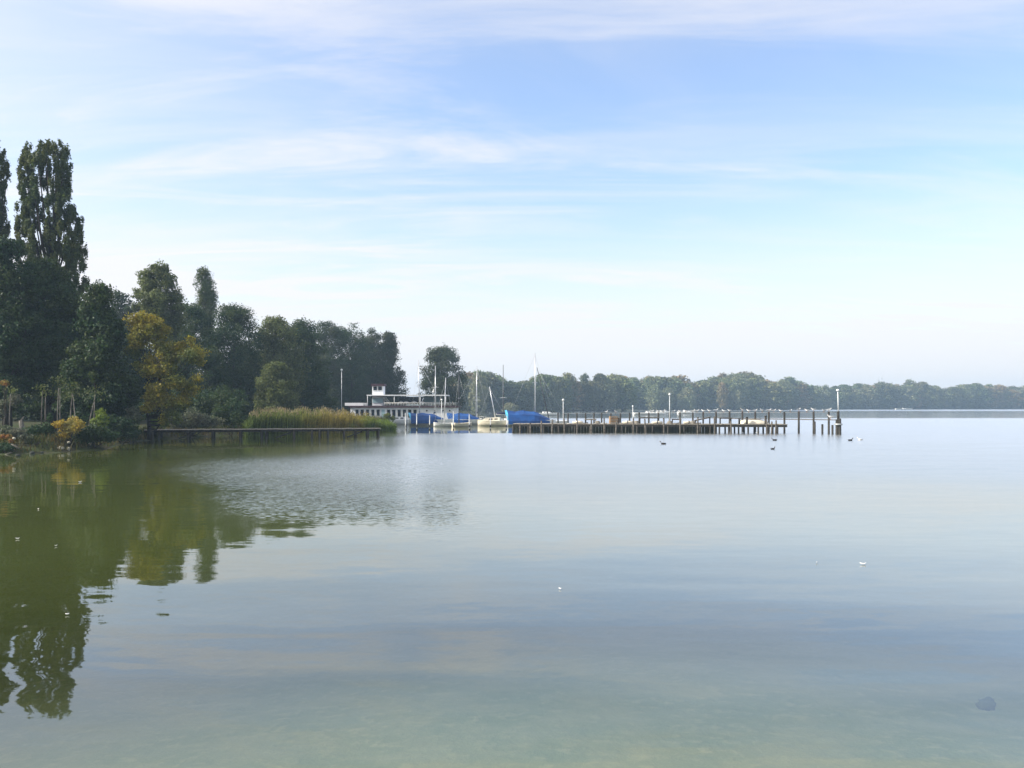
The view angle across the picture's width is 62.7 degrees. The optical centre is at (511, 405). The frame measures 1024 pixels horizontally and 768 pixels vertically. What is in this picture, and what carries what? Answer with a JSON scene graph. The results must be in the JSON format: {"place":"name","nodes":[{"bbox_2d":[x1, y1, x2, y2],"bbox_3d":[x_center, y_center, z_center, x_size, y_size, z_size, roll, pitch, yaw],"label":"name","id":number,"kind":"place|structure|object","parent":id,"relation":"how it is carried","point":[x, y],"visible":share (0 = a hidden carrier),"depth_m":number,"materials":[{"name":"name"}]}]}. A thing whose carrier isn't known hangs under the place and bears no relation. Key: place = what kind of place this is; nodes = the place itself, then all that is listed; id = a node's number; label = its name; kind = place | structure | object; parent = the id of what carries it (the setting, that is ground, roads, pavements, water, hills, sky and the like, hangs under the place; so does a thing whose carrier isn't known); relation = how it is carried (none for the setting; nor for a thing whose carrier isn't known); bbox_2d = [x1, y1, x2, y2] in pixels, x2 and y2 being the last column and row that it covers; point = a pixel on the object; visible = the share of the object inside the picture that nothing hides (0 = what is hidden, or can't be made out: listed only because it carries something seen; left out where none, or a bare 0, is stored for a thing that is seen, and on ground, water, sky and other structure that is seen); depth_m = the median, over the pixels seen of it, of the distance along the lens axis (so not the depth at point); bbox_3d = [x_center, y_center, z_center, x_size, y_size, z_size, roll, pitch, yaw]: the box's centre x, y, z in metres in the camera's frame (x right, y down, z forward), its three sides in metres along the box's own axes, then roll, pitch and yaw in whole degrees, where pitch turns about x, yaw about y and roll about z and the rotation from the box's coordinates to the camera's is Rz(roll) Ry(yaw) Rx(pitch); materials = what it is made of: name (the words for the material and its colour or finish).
{"place":"outdoors","nodes":[
{"label":"outdoors","id":0,"kind":"place"},
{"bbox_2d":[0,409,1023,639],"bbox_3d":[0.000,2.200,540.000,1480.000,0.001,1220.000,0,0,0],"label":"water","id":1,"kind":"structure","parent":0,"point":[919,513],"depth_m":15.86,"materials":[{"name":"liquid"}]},
{"bbox_2d":[144,428,380,439],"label":"jetty","id":2,"kind":"object","parent":1,"relation":"in","point":[240,431],"visible":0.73,"depth_m":56.39,"materials":[{"name":"brown wood"}]},
{"bbox_2d":[240,405,396,436],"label":"reed bed","id":3,"kind":"object","parent":1,"relation":"in","point":[277,417],"visible":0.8,"depth_m":66.73,"materials":[{"name":"green plant"}]},
{"bbox_2d":[408,360,452,424],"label":"sailing boat","id":4,"kind":"object","parent":1,"relation":"on","point":[422,418],"visible":0.75,"depth_m":95.29,"materials":[{"name":"blue fabric"}]},
{"bbox_2d":[433,378,452,426],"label":"dinghy","id":5,"kind":"object","parent":1,"relation":"on","point":[444,424],"visible":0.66,"depth_m":89.77,"materials":[{"name":"white paint"}]},
{"bbox_2d":[451,378,471,426],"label":"dinghy","id":6,"kind":"object","parent":1,"relation":"on","point":[458,424],"visible":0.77,"depth_m":88.78,"materials":[{"name":"beige paint"}]},
{"bbox_2d":[447,369,488,424],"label":"sailing boat","id":7,"kind":"object","parent":1,"relation":"on","point":[464,418],"visible":0.51,"depth_m":97.43,"materials":[{"name":"blue fabric"}]},
{"bbox_2d":[478,387,505,425],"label":"sailing boat","id":8,"kind":"object","parent":1,"relation":"on","point":[496,421],"visible":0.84,"depth_m":92.59,"materials":[{"name":"beige paint"}]},
{"bbox_2d":[505,356,555,425],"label":"sailing boat","id":9,"kind":"object","parent":1,"relation":"on","point":[521,416],"visible":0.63,"depth_m":91.19,"materials":[{"name":"blue fabric"}]},
{"bbox_2d":[512,423,787,433],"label":"pier","id":10,"kind":"structure","parent":1,"relation":"in","point":[628,428],"depth_m":67.64,"materials":[{"name":"brown wood"}]},
{"bbox_2d":[0,404,1023,767],"bbox_3d":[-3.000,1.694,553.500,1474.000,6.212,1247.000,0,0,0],"label":"ground","id":11,"kind":"structure","parent":0,"point":[510,686],"depth_m":11.22,"materials":[{"name":"liquid"}]},
{"bbox_2d":[0,140,12,296],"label":"poplar tree","id":12,"kind":"object","parent":11,"relation":"on","point":[5,228],"visible":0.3,"depth_m":55.08,"materials":[{"name":"green plant"}]},
{"bbox_2d":[0,442,15,452],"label":"shrub","id":13,"kind":"object","parent":11,"relation":"on","point":[5,447],"visible":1,"depth_m":38.30,"materials":[{"name":"green plant"}]},
{"bbox_2d":[0,393,22,433],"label":"shrub","id":14,"kind":"object","parent":11,"relation":"on","point":[15,400],"visible":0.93,"depth_m":47.85,"materials":[{"name":"green plant"}]},
{"bbox_2d":[0,425,35,442],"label":"shrub","id":15,"kind":"object","parent":11,"relation":"on","point":[14,432],"visible":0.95,"depth_m":39.81,"materials":[{"name":"green plant"}]},
{"bbox_2d":[0,234,50,427],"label":"broadleaf tree","id":16,"kind":"object","parent":11,"relation":"on","point":[13,355],"visible":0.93,"depth_m":50.54,"materials":[{"name":"green plant"}]},
{"bbox_2d":[20,412,55,437],"bbox_3d":[-23.434,1.006,41.389,2.065,1.493,1.329,0,0,19],"label":"shrub","id":17,"kind":"object","parent":11,"relation":"on","point":[43,429],"visible":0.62,"depth_m":41.21,"materials":[{"name":"green plant"}]},
{"bbox_2d":[15,339,68,419],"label":"woodland tree","id":18,"kind":"object","parent":11,"relation":"on","point":[31,400],"visible":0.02,"depth_m":70.66,"materials":[{"name":"green plant"}]},
{"bbox_2d":[13,138,90,430],"bbox_3d":[-30.085,-7.889,55.006,4.567,19.215,3.801,0,0,0],"label":"poplar tree","id":19,"kind":"object","parent":11,"relation":"on","point":[69,250],"visible":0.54,"depth_m":54.46,"materials":[{"name":"green plant"}]},
{"bbox_2d":[14,253,90,431],"bbox_3d":[-28.882,-3.876,52.495,4.929,11.268,4.385,0,0,0],"label":"broadleaf tree","id":20,"kind":"object","parent":11,"relation":"on","point":[63,296],"visible":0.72,"depth_m":51.61,"materials":[{"name":"green plant"}]},
{"bbox_2d":[51,415,85,445],"bbox_3d":[-21.842,1.234,41.606,1.741,1.529,1.323,0,0,0],"label":"shrub","id":21,"kind":"object","parent":11,"relation":"on","point":[72,425],"visible":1,"depth_m":41.40,"materials":[{"name":"yellow plant"}]},
{"bbox_2d":[12,393,143,430],"bbox_3d":[-28.189,0.343,54.028,9.120,2.801,3.823,0,0,0],"label":"shrub","id":22,"kind":"object","parent":11,"relation":"on","point":[28,409],"visible":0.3,"depth_m":53.45,"materials":[{"name":"green plant"}]},
{"bbox_2d":[71,421,122,447],"bbox_3d":[-21.072,1.466,42.486,2.495,1.521,1.641,0,0,0],"label":"shrub","id":23,"kind":"object","parent":11,"relation":"on","point":[92,433],"visible":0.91,"depth_m":42.23,"materials":[{"name":"green plant"}]},
{"bbox_2d":[50,279,145,428],"bbox_3d":[-24.590,-2.862,50.040,5.245,9.435,4.245,0,0,0],"label":"broadleaf tree","id":24,"kind":"object","parent":11,"relation":"on","point":[94,361],"visible":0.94,"depth_m":49.34,"materials":[{"name":"green plant"}]},
{"bbox_2d":[90,407,109,444],"bbox_3d":[-21.599,1.085,44.041,0.978,2.021,1.242,0,0,-31],"label":"shrub","id":25,"kind":"object","parent":11,"relation":"on","point":[101,417],"visible":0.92,"depth_m":43.92,"materials":[{"name":"green plant"}]},
{"bbox_2d":[84,326,136,406],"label":"woodland tree","id":26,"kind":"object","parent":11,"relation":"on","point":[126,343],"visible":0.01,"depth_m":70.23,"materials":[{"name":"green plant"}]},
{"bbox_2d":[109,290,134,335],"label":"broadleaf tree","id":27,"kind":"object","parent":11,"relation":"on","point":[122,299],"visible":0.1,"depth_m":87.60,"materials":[{"name":"green plant"}]},
{"bbox_2d":[103,413,141,443],"bbox_3d":[-22.336,1.339,48.112,2.138,1.884,1.602,0,0,-29],"label":"shrub","id":28,"kind":"object","parent":11,"relation":"on","point":[130,432],"visible":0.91,"depth_m":47.89,"materials":[{"name":"green plant"}]},
{"bbox_2d":[125,406,144,442],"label":"shrub","id":29,"kind":"object","parent":11,"relation":"on","point":[134,413],"visible":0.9,"depth_m":49.34,"materials":[{"name":"green plant"}]},
{"bbox_2d":[125,334,152,416],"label":"woodland tree","id":30,"kind":"object","parent":11,"relation":"on","point":[147,350],"visible":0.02,"depth_m":78.59,"materials":[{"name":"green plant"}]},
{"bbox_2d":[130,260,192,384],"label":"broadleaf tree","id":31,"kind":"object","parent":11,"relation":"on","point":[153,294],"visible":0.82,"depth_m":73.48,"materials":[{"name":"green plant"}]},
{"bbox_2d":[121,310,211,439],"bbox_3d":[-21.516,-1.730,50.765,6.855,8.116,3.833,0,0,34],"label":"willow tree","id":32,"kind":"object","parent":11,"relation":"on","point":[156,397],"visible":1,"depth_m":49.77,"materials":[{"name":"green plant"}]},
{"bbox_2d":[155,300,223,418],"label":"broadleaf tree","id":33,"kind":"object","parent":11,"relation":"on","point":[195,323],"visible":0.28,"depth_m":83.34,"materials":[{"name":"green plant"}]},
{"bbox_2d":[135,382,248,420],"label":"shrub","id":34,"kind":"object","parent":11,"relation":"on","point":[205,405],"visible":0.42,"depth_m":65.77,"materials":[{"name":"green plant"}]},
{"bbox_2d":[0,415,385,451],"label":"grass","id":35,"kind":"structure","parent":11,"relation":"on","point":[54,438],"depth_m":41.38,"materials":[{"name":"green plant"}]},
{"bbox_2d":[168,406,227,435],"bbox_3d":[-22.301,1.117,59.473,4.262,2.191,3.040,0,0,0],"label":"shrub","id":36,"kind":"object","parent":11,"relation":"on","point":[195,419],"visible":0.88,"depth_m":58.92,"materials":[{"name":"green plant"}]},
{"bbox_2d":[192,265,219,334],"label":"poplar tree","id":37,"kind":"object","parent":11,"relation":"on","point":[207,297],"visible":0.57,"depth_m":95.61,"materials":[{"name":"green plant"}]},
{"bbox_2d":[190,345,232,420],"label":"woodland tree","id":38,"kind":"object","parent":11,"relation":"on","point":[213,369],"visible":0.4,"depth_m":79.41,"materials":[{"name":"green plant"}]},
{"bbox_2d":[210,396,249,435],"bbox_3d":[-20.849,0.780,62.178,3.036,3.034,2.244,0,0,0],"label":"shrub","id":39,"kind":"object","parent":11,"relation":"on","point":[236,416],"visible":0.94,"depth_m":61.87,"materials":[{"name":"green plant"}]},
{"bbox_2d":[200,302,266,419],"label":"broadleaf tree","id":40,"kind":"object","parent":11,"relation":"on","point":[237,317],"visible":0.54,"depth_m":87.20,"materials":[{"name":"green plant"}]},
{"bbox_2d":[251,361,301,411],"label":"broadleaf tree","id":41,"kind":"object","parent":11,"relation":"on","point":[276,389],"visible":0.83,"depth_m":79.27,"materials":[{"name":"green plant"}]},
{"bbox_2d":[242,315,311,404],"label":"broadleaf tree","id":42,"kind":"object","parent":11,"relation":"on","point":[276,331],"visible":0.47,"depth_m":91.22,"materials":[{"name":"green plant"}]},
{"bbox_2d":[282,315,336,411],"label":"broadleaf tree","id":43,"kind":"object","parent":11,"relation":"on","point":[306,341],"visible":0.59,"depth_m":96.44,"materials":[{"name":"green plant"}]},
{"bbox_2d":[298,390,338,410],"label":"shrub","id":44,"kind":"object","parent":11,"relation":"on","point":[333,402],"visible":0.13,"depth_m":99.85,"materials":[{"name":"green plant"}]},
{"bbox_2d":[309,320,351,411],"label":"broadleaf tree","id":45,"kind":"object","parent":11,"relation":"on","point":[329,330],"visible":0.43,"depth_m":128.53,"materials":[{"name":"green plant"}]},
{"bbox_2d":[330,322,376,412],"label":"broadleaf tree","id":46,"kind":"object","parent":11,"relation":"on","point":[354,357],"visible":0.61,"depth_m":132.21,"materials":[{"name":"green plant"}]},
{"bbox_2d":[350,327,395,405],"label":"broadleaf tree","id":47,"kind":"object","parent":11,"relation":"on","point":[380,349],"visible":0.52,"depth_m":137.25,"materials":[{"name":"green plant"}]},
{"bbox_2d":[375,330,409,405],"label":"broadleaf tree","id":48,"kind":"object","parent":11,"relation":"on","point":[395,381],"visible":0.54,"depth_m":139.28,"materials":[{"name":"green plant"}]},
{"bbox_2d":[345,384,460,418],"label":"clubhouse","id":49,"kind":"structure","parent":11,"relation":"on","point":[378,407],"depth_m":120.00,"materials":[{"name":"white paint"}]},
{"bbox_2d":[416,342,469,411],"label":"broadleaf tree","id":50,"kind":"object","parent":11,"relation":"on","point":[440,356],"visible":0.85,"depth_m":150.78,"materials":[{"name":"green plant"}]},
{"bbox_2d":[450,376,472,409],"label":"tree","id":51,"kind":"object","parent":11,"relation":"on","point":[466,394],"visible":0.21,"depth_m":294.58,"materials":[{"name":"green plant"}]},
{"bbox_2d":[467,369,489,411],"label":"tree","id":52,"kind":"object","parent":11,"relation":"on","point":[481,394],"visible":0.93,"depth_m":287.27,"materials":[{"name":"green plant"}]},
{"bbox_2d":[480,372,505,410],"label":"tree","id":53,"kind":"object","parent":11,"relation":"on","point":[492,377],"visible":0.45,"depth_m":305.38,"materials":[{"name":"green plant"}]},
{"bbox_2d":[491,376,511,409],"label":"tree","id":54,"kind":"object","parent":11,"relation":"on","point":[501,380],"visible":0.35,"depth_m":307.67,"materials":[{"name":"green plant"}]},
{"bbox_2d":[497,380,527,409],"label":"tree","id":55,"kind":"object","parent":11,"relation":"on","point":[510,393],"visible":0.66,"depth_m":309.13,"materials":[{"name":"green plant"}]},
{"bbox_2d":[518,382,537,410],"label":"tree","id":56,"kind":"object","parent":11,"relation":"on","point":[530,391],"visible":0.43,"depth_m":314.66,"materials":[{"name":"green plant"}]},
{"bbox_2d":[528,379,543,410],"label":"tree","id":57,"kind":"object","parent":11,"relation":"on","point":[538,407],"visible":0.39,"depth_m":321.47,"materials":[{"name":"green plant"}]},
{"bbox_2d":[534,374,555,411],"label":"tree","id":58,"kind":"object","parent":11,"relation":"on","point":[548,380],"visible":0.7,"depth_m":323.12,"materials":[{"name":"green plant"}]},
{"bbox_2d":[541,378,566,411],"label":"tree","id":59,"kind":"object","parent":11,"relation":"on","point":[556,397],"visible":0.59,"depth_m":325.20,"materials":[{"name":"green plant"}]},
{"bbox_2d":[546,376,572,411],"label":"tree","id":60,"kind":"object","parent":11,"relation":"on","point":[562,381],"visible":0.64,"depth_m":327.17,"materials":[{"name":"green plant"}]},
{"bbox_2d":[561,372,579,410],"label":"tree","id":61,"kind":"object","parent":11,"relation":"on","point":[570,377],"visible":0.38,"depth_m":337.15,"materials":[{"name":"green plant"}]},
{"bbox_2d":[569,379,585,410],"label":"tree","id":62,"kind":"object","parent":11,"relation":"on","point":[578,383],"visible":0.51,"depth_m":338.06,"materials":[{"name":"green plant"}]},
{"bbox_2d":[576,381,592,410],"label":"tree","id":63,"kind":"object","parent":11,"relation":"on","point":[586,388],"visible":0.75,"depth_m":340.50,"materials":[{"name":"green plant"}]},
{"bbox_2d":[584,381,598,410],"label":"tree","id":64,"kind":"object","parent":11,"relation":"on","point":[593,390],"visible":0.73,"depth_m":342.60,"materials":[{"name":"green plant"}]},
{"bbox_2d":[592,373,610,410],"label":"tree","id":65,"kind":"object","parent":11,"relation":"on","point":[599,379],"visible":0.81,"depth_m":345.71,"materials":[{"name":"green plant"}]},
{"bbox_2d":[593,376,617,410],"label":"tree","id":66,"kind":"object","parent":11,"relation":"on","point":[612,398],"visible":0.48,"depth_m":347.21,"materials":[{"name":"green plant"}]},
{"bbox_2d":[610,377,639,410],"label":"tree","id":67,"kind":"object","parent":11,"relation":"on","point":[627,394],"visible":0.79,"depth_m":353.40,"materials":[{"name":"green plant"}]},
{"bbox_2d":[634,382,661,408],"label":"tree","id":68,"kind":"object","parent":11,"relation":"on","point":[643,393],"visible":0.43,"depth_m":425.80,"materials":[{"name":"green plant"}]},
{"bbox_2d":[644,385,664,409],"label":"tree","id":69,"kind":"object","parent":11,"relation":"on","point":[653,398],"visible":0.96,"depth_m":415.84,"materials":[{"name":"green plant"}]},
{"bbox_2d":[652,375,679,406],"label":"tree","id":70,"kind":"object","parent":11,"relation":"on","point":[666,380],"visible":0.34,"depth_m":429.03,"materials":[{"name":"green plant"}]},
{"bbox_2d":[660,387,674,409],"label":"tree","id":71,"kind":"object","parent":11,"relation":"on","point":[666,392],"visible":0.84,"depth_m":419.20,"materials":[{"name":"green plant"}]},
{"bbox_2d":[662,376,686,408],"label":"tree","id":72,"kind":"object","parent":11,"relation":"on","point":[678,383],"visible":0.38,"depth_m":430.54,"materials":[{"name":"green plant"}]},
{"bbox_2d":[676,386,696,409],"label":"tree","id":73,"kind":"object","parent":11,"relation":"on","point":[686,400],"visible":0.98,"depth_m":422.53,"materials":[{"name":"green plant"}]},
{"bbox_2d":[695,386,710,408],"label":"tree","id":74,"kind":"object","parent":11,"relation":"on","point":[701,392],"visible":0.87,"depth_m":439.06,"materials":[{"name":"green plant"}]},
{"bbox_2d":[696,381,718,408],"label":"tree","id":75,"kind":"object","parent":11,"relation":"on","point":[708,385],"visible":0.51,"depth_m":442.33,"materials":[{"name":"green plant"}]},
{"bbox_2d":[716,381,728,409],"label":"tree","id":76,"kind":"object","parent":11,"relation":"on","point":[722,398],"visible":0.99,"depth_m":436.98,"materials":[{"name":"green plant"}]},
{"bbox_2d":[710,377,740,408],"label":"tree","id":77,"kind":"object","parent":11,"relation":"on","point":[724,379],"visible":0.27,"depth_m":444.70,"materials":[{"name":"green plant"}]},
{"bbox_2d":[724,377,749,409],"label":"tree","id":78,"kind":"object","parent":11,"relation":"on","point":[739,383],"visible":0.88,"depth_m":441.75,"materials":[{"name":"green plant"}]},
{"bbox_2d":[731,373,749,408],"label":"tree","id":79,"kind":"object","parent":11,"relation":"on","point":[746,383],"visible":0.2,"depth_m":450.29,"materials":[{"name":"green plant"}]},
{"bbox_2d":[741,378,764,408],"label":"tree","id":80,"kind":"object","parent":11,"relation":"on","point":[751,382],"visible":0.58,"depth_m":452.79,"materials":[{"name":"green plant"}]},
{"bbox_2d":[758,382,776,408],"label":"tree","id":81,"kind":"object","parent":11,"relation":"on","point":[770,405],"visible":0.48,"depth_m":458.87,"materials":[{"name":"green plant"}]},
{"bbox_2d":[760,382,791,409],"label":"tree","id":82,"kind":"object","parent":11,"relation":"on","point":[773,389],"visible":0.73,"depth_m":458.07,"materials":[{"name":"green plant"}]},
{"bbox_2d":[791,382,812,409],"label":"tree","id":83,"kind":"object","parent":11,"relation":"on","point":[803,405],"visible":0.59,"depth_m":506.17,"materials":[{"name":"green plant"}]},
{"bbox_2d":[800,384,819,409],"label":"tree","id":84,"kind":"object","parent":11,"relation":"on","point":[813,392],"visible":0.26,"depth_m":513.89,"materials":[{"name":"green plant"}]},
{"bbox_2d":[819,384,833,408],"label":"tree","id":85,"kind":"object","parent":11,"relation":"on","point":[827,396],"visible":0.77,"depth_m":533.32,"materials":[{"name":"green plant"}]},
{"bbox_2d":[828,388,847,408],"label":"tree","id":86,"kind":"object","parent":11,"relation":"on","point":[840,398],"visible":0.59,"depth_m":536.59,"materials":[{"name":"green plant"}]},
{"bbox_2d":[849,388,866,408],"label":"tree","id":87,"kind":"object","parent":11,"relation":"on","point":[856,394],"visible":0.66,"depth_m":550.97,"materials":[{"name":"green plant"}]},
{"bbox_2d":[858,384,879,407],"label":"tree","id":88,"kind":"object","parent":11,"relation":"on","point":[874,393],"visible":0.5,"depth_m":556.36,"materials":[{"name":"green plant"}]},
{"bbox_2d":[875,381,897,407],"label":"tree","id":89,"kind":"object","parent":11,"relation":"on","point":[884,387],"visible":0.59,"depth_m":561.81,"materials":[{"name":"green plant"}]},
{"bbox_2d":[893,384,917,408],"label":"tree","id":90,"kind":"object","parent":11,"relation":"on","point":[907,391],"visible":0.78,"depth_m":567.25,"materials":[{"name":"green plant"}]},
{"bbox_2d":[915,381,932,407],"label":"tree","id":91,"kind":"object","parent":11,"relation":"on","point":[920,384],"visible":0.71,"depth_m":575.32,"materials":[{"name":"green plant"}]},
{"bbox_2d":[922,385,939,407],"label":"tree","id":92,"kind":"object","parent":11,"relation":"on","point":[936,397],"visible":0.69,"depth_m":575.74,"materials":[{"name":"green plant"}]},
{"bbox_2d":[945,387,969,407],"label":"tree","id":93,"kind":"object","parent":11,"relation":"on","point":[958,393],"visible":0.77,"depth_m":582.34,"materials":[{"name":"green plant"}]},
{"bbox_2d":[968,384,988,407],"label":"tree","id":94,"kind":"object","parent":11,"relation":"on","point":[975,387],"visible":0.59,"depth_m":590.88,"materials":[{"name":"green plant"}]},
{"bbox_2d":[975,389,994,408],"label":"tree","id":95,"kind":"object","parent":11,"relation":"on","point":[980,394],"visible":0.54,"depth_m":589.80,"materials":[{"name":"green plant"}]},
{"bbox_2d":[975,696,995,710],"bbox_3d":[4.074,2.559,7.219,0.173,0.103,0.162,0,0,0],"label":"submerged stone","id":96,"kind":"object","parent":11,"relation":"on","point":[987,703],"visible":1,"depth_m":7.17,"materials":[{"name":"grey stone"}]},
{"bbox_2d":[977,385,1002,407],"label":"tree","id":97,"kind":"object","parent":11,"relation":"on","point":[990,389],"visible":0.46,"depth_m":594.99,"materials":[{"name":"green plant"}]},
{"bbox_2d":[990,384,1010,407],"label":"tree","id":98,"kind":"object","parent":11,"relation":"on","point":[1000,388],"visible":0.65,"depth_m":599.18,"materials":[{"name":"green plant"}]},
{"bbox_2d":[1006,389,1023,407],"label":"tree","id":99,"kind":"object","parent":11,"relation":"on","point":[1015,396],"visible":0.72,"depth_m":602.10,"materials":[{"name":"green plant"}]},
{"bbox_2d":[0,0,1023,403],"label":"sky","id":100,"kind":"structure","parent":0,"point":[830,193],"materials":[{"name":"blue"}]},
{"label":"dark post","id":101,"kind":"object","parent":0,"visible":0},
{"bbox_2d":[731,412,836,419],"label":"rail","id":102,"kind":"object","parent":101,"relation":"attached to","point":[789,412],"visible":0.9,"depth_m":68.02,"materials":[{"name":"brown wood"}]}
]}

